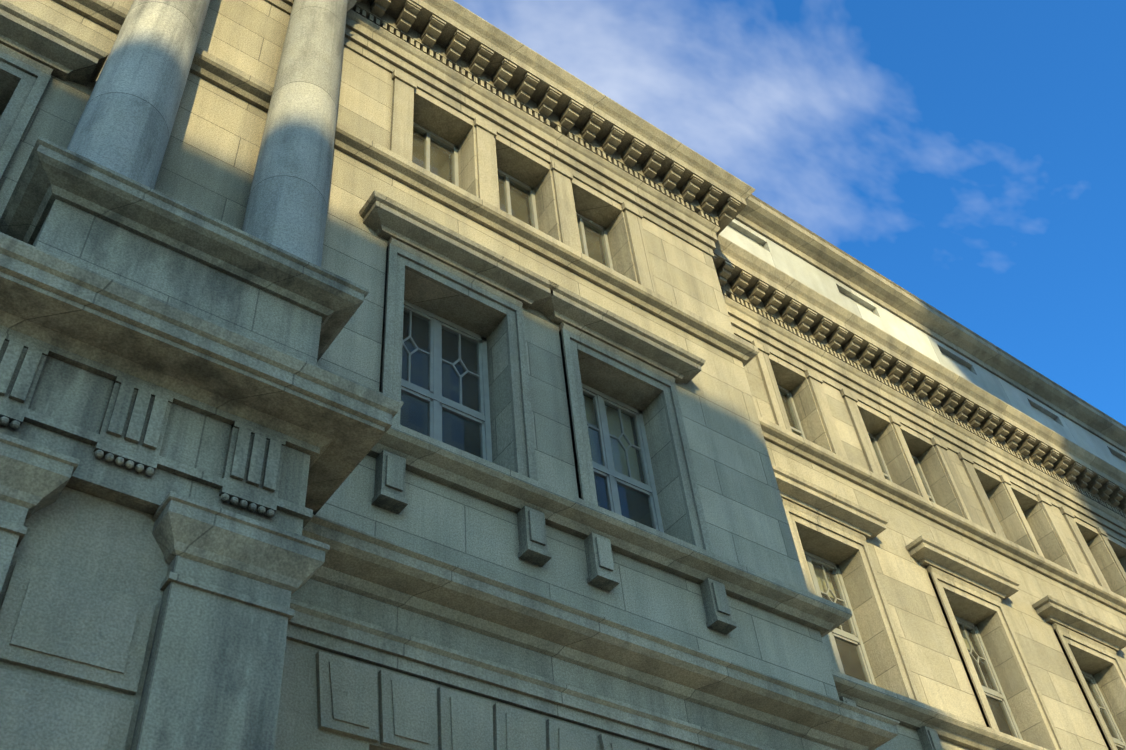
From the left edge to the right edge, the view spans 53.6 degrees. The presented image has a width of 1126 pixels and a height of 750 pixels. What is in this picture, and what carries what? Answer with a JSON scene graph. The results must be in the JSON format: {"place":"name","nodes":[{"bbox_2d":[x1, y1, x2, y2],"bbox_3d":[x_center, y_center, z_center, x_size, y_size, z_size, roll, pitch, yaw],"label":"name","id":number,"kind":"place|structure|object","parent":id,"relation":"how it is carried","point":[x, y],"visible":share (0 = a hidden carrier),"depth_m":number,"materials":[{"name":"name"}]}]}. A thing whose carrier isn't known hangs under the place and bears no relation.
{"place":"outdoors","nodes":[
{"label":"outdoors","id":0,"kind":"place"},
{"bbox_2d":[0,487,168,749],"bbox_3d":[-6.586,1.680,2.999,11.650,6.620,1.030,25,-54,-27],"label":"rustic bay podium","id":1,"kind":"object","parent":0,"point":[81,593],"visible":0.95,"depth_m":6.48,"materials":[{"name":"beige stone"}]},
{"bbox_2d":[274,639,662,749],"bbox_3d":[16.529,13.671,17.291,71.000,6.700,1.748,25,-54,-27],"label":"rustic ground floor","id":2,"kind":"structure","parent":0,"point":[330,701],"depth_m":8.68,"materials":[{"name":"beige stone"}]},
{"bbox_2d":[0,0,1125,749],"bbox_3d":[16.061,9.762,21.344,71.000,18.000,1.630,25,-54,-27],"label":"wall","id":3,"kind":"structure","parent":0,"point":[210,156],"depth_m":14.04,"materials":[{"name":"beige stone"}]},
{"bbox_2d":[0,110,1125,749],"bbox_3d":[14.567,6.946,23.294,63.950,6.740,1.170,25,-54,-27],"label":"window frames","id":4,"kind":"structure","parent":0,"point":[434,400],"depth_m":14.01,"materials":[{"name":"white wood"}]},
{"bbox_2d":[412,135,973,649],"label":"window","id":5,"kind":"structure","parent":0,"point":[594,445],"depth_m":15.63,"materials":[{"name":"grey glass"}]},
{"bbox_2d":[454,0,1125,425],"label":"sky","id":6,"kind":"structure","parent":0,"point":[970,154],"materials":[{"name":"blue"}]},
{"bbox_2d":[719,219,1125,472],"bbox_3d":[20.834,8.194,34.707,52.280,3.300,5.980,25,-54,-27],"label":"attic wall","id":7,"kind":"structure","parent":0,"point":[755,243],"depth_m":25.20,"materials":[{"name":"beige stone"}]},
{"label":"ground","id":8,"kind":"structure","parent":0,"visible":0},
{"bbox_2d":[0,136,403,749],"bbox_3d":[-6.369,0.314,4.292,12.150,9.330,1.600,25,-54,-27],"label":"bay stone","id":9,"kind":"object","parent":8,"relation":"on","point":[161,354],"visible":1,"depth_m":7.62,"materials":[{"name":"beige stone"}]},
{"bbox_2d":[67,0,209,188],"bbox_3d":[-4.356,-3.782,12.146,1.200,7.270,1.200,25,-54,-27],"label":"granite column","id":10,"kind":"structure","parent":9,"relation":"on","point":[125,124],"depth_m":10.65,"materials":[{"name":"stone"}]},
{"bbox_2d":[242,0,360,266],"bbox_3d":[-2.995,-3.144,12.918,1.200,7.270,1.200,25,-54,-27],"label":"granite column","id":11,"kind":"structure","parent":9,"relation":"on","point":[287,206],"depth_m":11.85,"materials":[{"name":"stone"}]},
{"bbox_2d":[0,0,1125,749],"bbox_3d":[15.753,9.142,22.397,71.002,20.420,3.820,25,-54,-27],"label":"facade mouldings","id":12,"kind":"object","parent":8,"relation":"on","point":[368,598],"visible":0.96,"depth_m":14.25,"materials":[{"name":"beige stone"}]},
{"bbox_2d":[400,129,1122,749],"bbox_3d":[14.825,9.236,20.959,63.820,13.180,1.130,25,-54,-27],"label":"window glass","id":13,"kind":"object","parent":12,"relation":"attached to","point":[608,417],"visible":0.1,"depth_m":14.03,"materials":[{"name":"glass"}]},
{"bbox_2d":[734,194,1125,453],"bbox_3d":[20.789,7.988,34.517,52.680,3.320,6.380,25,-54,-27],"label":"attic coping","id":14,"kind":"object","parent":12,"relation":"attached to","point":[766,220],"depth_m":25.89,"materials":[{"name":"beige stone"}]},
{"bbox_2d":[400,132,1113,736],"bbox_3d":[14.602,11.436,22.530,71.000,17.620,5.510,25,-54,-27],"label":"interior rooms","id":15,"kind":"object","parent":8,"relation":"on","point":[420,372],"depth_m":15.27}
]}

